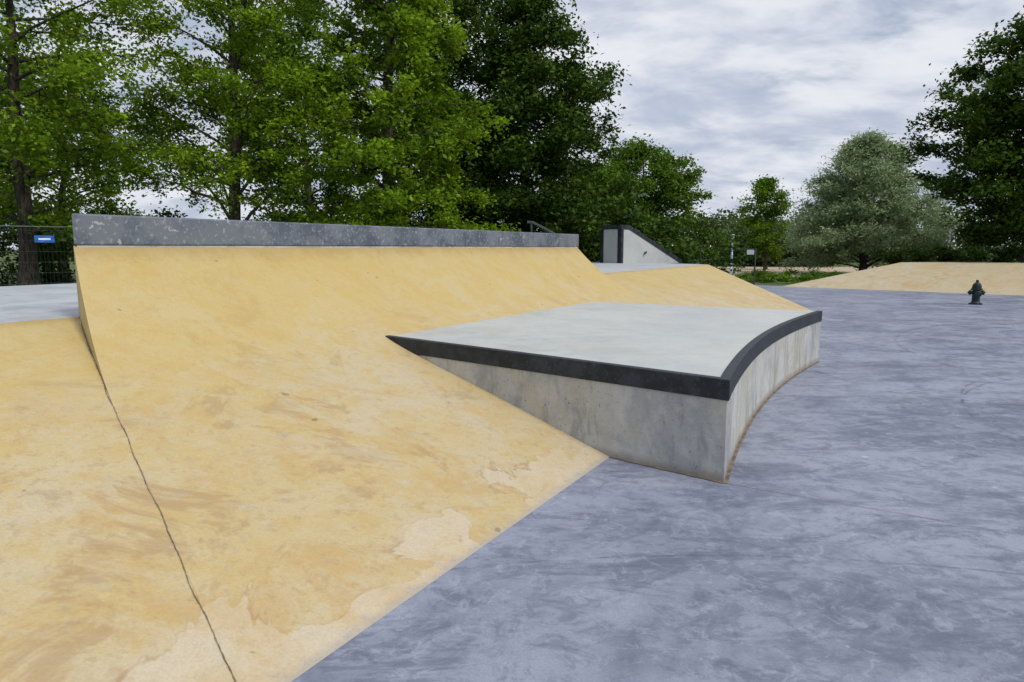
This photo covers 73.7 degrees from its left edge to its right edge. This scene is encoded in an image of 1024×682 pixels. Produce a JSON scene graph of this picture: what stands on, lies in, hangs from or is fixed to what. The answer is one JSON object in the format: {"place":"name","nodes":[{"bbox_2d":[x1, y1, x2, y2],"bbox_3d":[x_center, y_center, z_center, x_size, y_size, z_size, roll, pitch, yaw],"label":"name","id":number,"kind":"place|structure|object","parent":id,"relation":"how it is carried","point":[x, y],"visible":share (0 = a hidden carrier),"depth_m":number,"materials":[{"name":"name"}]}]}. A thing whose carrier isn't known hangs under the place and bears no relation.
{"place":"outdoors","nodes":[
{"label":"outdoors","id":0,"kind":"place"},
{"bbox_2d":[0,317,234,681],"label":"concrete bank","id":1,"kind":"structure","parent":0,"point":[94,585],"depth_m":3.00,"materials":[{"name":"beige concrete"}]},
{"bbox_2d":[0,250,1019,285],"bbox_3d":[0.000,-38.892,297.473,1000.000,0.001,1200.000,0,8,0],"label":"grass ground","id":2,"kind":"structure","parent":0,"point":[777,283],"depth_m":60.61,"materials":[{"name":"green plant"}]},
{"bbox_2d":[0,0,97,242],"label":"deciduous tree","id":3,"kind":"object","parent":2,"relation":"on","point":[28,81],"visible":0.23,"depth_m":24.86,"materials":[{"name":"green plant"}]},
{"bbox_2d":[0,38,179,279],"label":"deciduous tree","id":4,"kind":"object","parent":2,"relation":"on","point":[110,209],"visible":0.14,"depth_m":32.25,"materials":[{"name":"green plant"}]},
{"bbox_2d":[73,0,371,220],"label":"bald cypress tree","id":5,"kind":"object","parent":2,"relation":"on","point":[189,159],"visible":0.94,"depth_m":21.95,"materials":[{"name":"green plant"}]},
{"bbox_2d":[190,0,394,222],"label":"maple tree","id":6,"kind":"object","parent":2,"relation":"on","point":[308,196],"visible":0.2,"depth_m":31.66,"materials":[{"name":"green plant"}]},
{"bbox_2d":[0,202,751,285],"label":"shrubs","id":7,"kind":"object","parent":2,"relation":"on","point":[662,237],"visible":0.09,"depth_m":27.11,"materials":[{"name":"green plant"}]},
{"bbox_2d":[264,0,520,231],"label":"bald cypress tree","id":8,"kind":"object","parent":2,"relation":"on","point":[406,20],"visible":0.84,"depth_m":22.60,"materials":[{"name":"green plant"}]},
{"bbox_2d":[347,0,535,225],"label":"maple tree","id":9,"kind":"object","parent":2,"relation":"on","point":[469,9],"visible":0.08,"depth_m":30.47,"materials":[{"name":"green plant"}]},
{"bbox_2d":[0,199,1022,262],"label":"distant trees","id":10,"kind":"object","parent":2,"relation":"on","point":[945,214],"visible":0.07,"depth_m":78.87,"materials":[{"name":"green plant"}]},
{"bbox_2d":[413,0,662,260],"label":"maple tree","id":11,"kind":"object","parent":2,"relation":"on","point":[567,202],"visible":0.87,"depth_m":28.02,"materials":[{"name":"green plant"}]},
{"bbox_2d":[597,244,721,268],"bbox_3d":[8.108,-4.510,38.007,7.474,1.833,2.950,0,8,0],"label":"hedge","id":12,"kind":"object","parent":2,"relation":"on","point":[709,254],"visible":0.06,"depth_m":37.70,"materials":[{"name":"green plant"}]},
{"bbox_2d":[684,205,849,265],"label":"distant trees","id":13,"kind":"object","parent":2,"relation":"on","point":[736,229],"visible":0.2,"depth_m":62.19,"materials":[{"name":"green plant"}]},
{"bbox_2d":[726,267,850,283],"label":"border plants","id":14,"kind":"object","parent":2,"relation":"on","point":[763,276],"visible":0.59,"depth_m":32.23,"materials":[{"name":"green plant"}]},
{"bbox_2d":[867,243,1020,268],"bbox_3d":[29.175,-3.976,33.971,21.680,1.865,2.873,1,8,5],"label":"hedge","id":15,"kind":"object","parent":2,"relation":"on","point":[944,254],"visible":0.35,"depth_m":34.48,"materials":[{"name":"green plant"}]},
{"bbox_2d":[889,5,1023,262],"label":"maple tree","id":16,"kind":"object","parent":2,"relation":"on","point":[997,151],"visible":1,"depth_m":29.36,"materials":[{"name":"green plant"}]},
{"bbox_2d":[0,0,1023,249],"label":"sky","id":17,"kind":"structure","parent":0,"point":[750,89],"materials":[{"name":"white"}]},
{"bbox_2d":[134,285,1023,681],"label":"concrete ground","id":18,"kind":"structure","parent":0,"point":[896,403],"depth_m":3.63,"materials":[{"name":"grey concrete"}]},
{"bbox_2d":[0,0,206,285],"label":"deciduous tree","id":19,"kind":"object","parent":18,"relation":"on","point":[22,138],"visible":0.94,"depth_m":20.45,"materials":[{"name":"green plant"}]},
{"bbox_2d":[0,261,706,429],"bbox_3d":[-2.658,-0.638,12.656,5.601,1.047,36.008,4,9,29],"label":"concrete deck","id":20,"kind":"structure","parent":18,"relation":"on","point":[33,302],"depth_m":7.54,"materials":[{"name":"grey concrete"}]},
{"bbox_2d":[0,225,74,285],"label":"fence","id":21,"kind":"object","parent":20,"relation":"on","point":[58,227],"visible":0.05,"depth_m":19.38,"materials":[{"name":"metal"}]},
{"bbox_2d":[34,235,54,242],"bbox_3d":[-13.264,-2.890,19.358,0.053,0.200,0.500,6,10,38],"label":"fence sign","id":22,"kind":"object","parent":21,"relation":"attached to","point":[43,239],"visible":1,"depth_m":19.33,"materials":[{"name":"metal"}]},
{"bbox_2d":[527,221,554,232],"bbox_3d":[1.386,-3.587,24.922,1.739,1.578,0.160,-2,8,-13],"label":"handrail","id":23,"kind":"object","parent":20,"relation":"on","point":[531,223],"visible":0.45,"depth_m":24.67,"materials":[{"name":"metal"}]},
{"bbox_2d":[600,225,681,263],"bbox_3d":[4.937,-3.649,25.956,3.119,1.443,1.112,-5,9,-30],"label":"concrete wedge ledge","id":24,"kind":"object","parent":20,"relation":"on","point":[624,244],"visible":0.86,"depth_m":25.22,"materials":[{"name":"grey concrete"}]},
{"bbox_2d":[72,213,668,681],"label":"concrete quarter pipe","id":25,"kind":"object","parent":18,"relation":"on","point":[326,465],"visible":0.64,"depth_m":4.93,"materials":[{"name":"beige concrete"}]},
{"bbox_2d":[385,302,821,482],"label":"concrete grind platform","id":26,"kind":"structure","parent":18,"relation":"on","point":[688,390],"depth_m":5.80,"materials":[{"name":"grey concrete"}]},
{"bbox_2d":[695,248,756,284],"bbox_3d":[7.450,-3.454,31.270,7.247,1.600,0.070,5,9,34],"label":"fence","id":27,"kind":"object","parent":18,"relation":"on","point":[753,278],"visible":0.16,"depth_m":29.37,"materials":[{"name":"metal"}]},
{"bbox_2d":[747,250,753,254],"bbox_3d":[10.176,-3.787,29.120,0.300,0.200,0.046,5,9,34],"label":"fence sign","id":28,"kind":"object","parent":27,"relation":"attached to","point":[750,252],"visible":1,"depth_m":29.10,"materials":[{"name":"white metal"}]},
{"bbox_2d":[730,234,734,273],"bbox_3d":[9.900,-3.700,30.782,0.218,2.220,0.218,0,8,0],"label":"lamp post","id":29,"kind":"object","parent":18,"relation":"on","point":[731,254],"visible":0.22,"depth_m":30.71,"materials":[{"name":"grey metal"}]},
{"bbox_2d":[733,484,1016,533],"bbox_3d":[7.078,1.431,1.321,13.075,0.001,0.012,5,9,31],"label":"expansion joint","id":30,"kind":"object","parent":18,"relation":"on","point":[867,507],"visible":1,"depth_m":4.22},
{"bbox_2d":[783,262,1023,294],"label":"concrete bank","id":31,"kind":"structure","parent":18,"relation":"on","point":[997,278],"depth_m":26.52,"materials":[{"name":"beige concrete"}]},
{"bbox_2d":[967,280,985,304],"bbox_3d":[13.262,-1.394,19.486,0.357,0.700,0.356,-4,9,-26],"label":"fire hydrant","id":32,"kind":"object","parent":18,"relation":"on","point":[976,292],"visible":1,"depth_m":19.41,"materials":[{"name":"metal"}]},
{"bbox_2d":[604,264,811,310],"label":"concrete bank","id":33,"kind":"structure","parent":0,"point":[707,285],"depth_m":16.42,"materials":[{"name":"beige concrete"}]},
{"bbox_2d":[717,267,874,276],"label":"sandy path","id":34,"kind":"structure","parent":0,"point":[822,269],"depth_m":51.85,"materials":[{"name":"beige sand"}]},
{"bbox_2d":[571,158,660,256],"bbox_3d":[5.684,-7.073,39.266,6.978,6.629,6.676,-3,8,-18],"label":"deciduous tree","id":35,"kind":"object","parent":34,"relation":"on","point":[607,178],"visible":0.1,"depth_m":38.06,"materials":[{"name":"green plant"}]},
{"bbox_2d":[593,132,717,251],"bbox_3d":[7.790,-8.229,41.384,8.942,8.375,8.493,0,8,0],"label":"deciduous tree","id":36,"kind":"object","parent":34,"relation":"on","point":[672,191],"visible":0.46,"depth_m":39.58,"materials":[{"name":"green plant"}]},
{"bbox_2d":[731,174,797,268],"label":"poplar tree","id":37,"kind":"object","parent":34,"relation":"on","point":[765,191],"visible":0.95,"depth_m":50.76,"materials":[{"name":"green plant"}]},
{"bbox_2d":[772,126,967,272],"bbox_3d":[21.929,-8.478,41.619,11.128,8.846,12.492,0,8,0],"label":"willow tree","id":38,"kind":"object","parent":34,"relation":"on","point":[862,181],"visible":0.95,"depth_m":39.77,"materials":[{"name":"green plant"}]}
]}

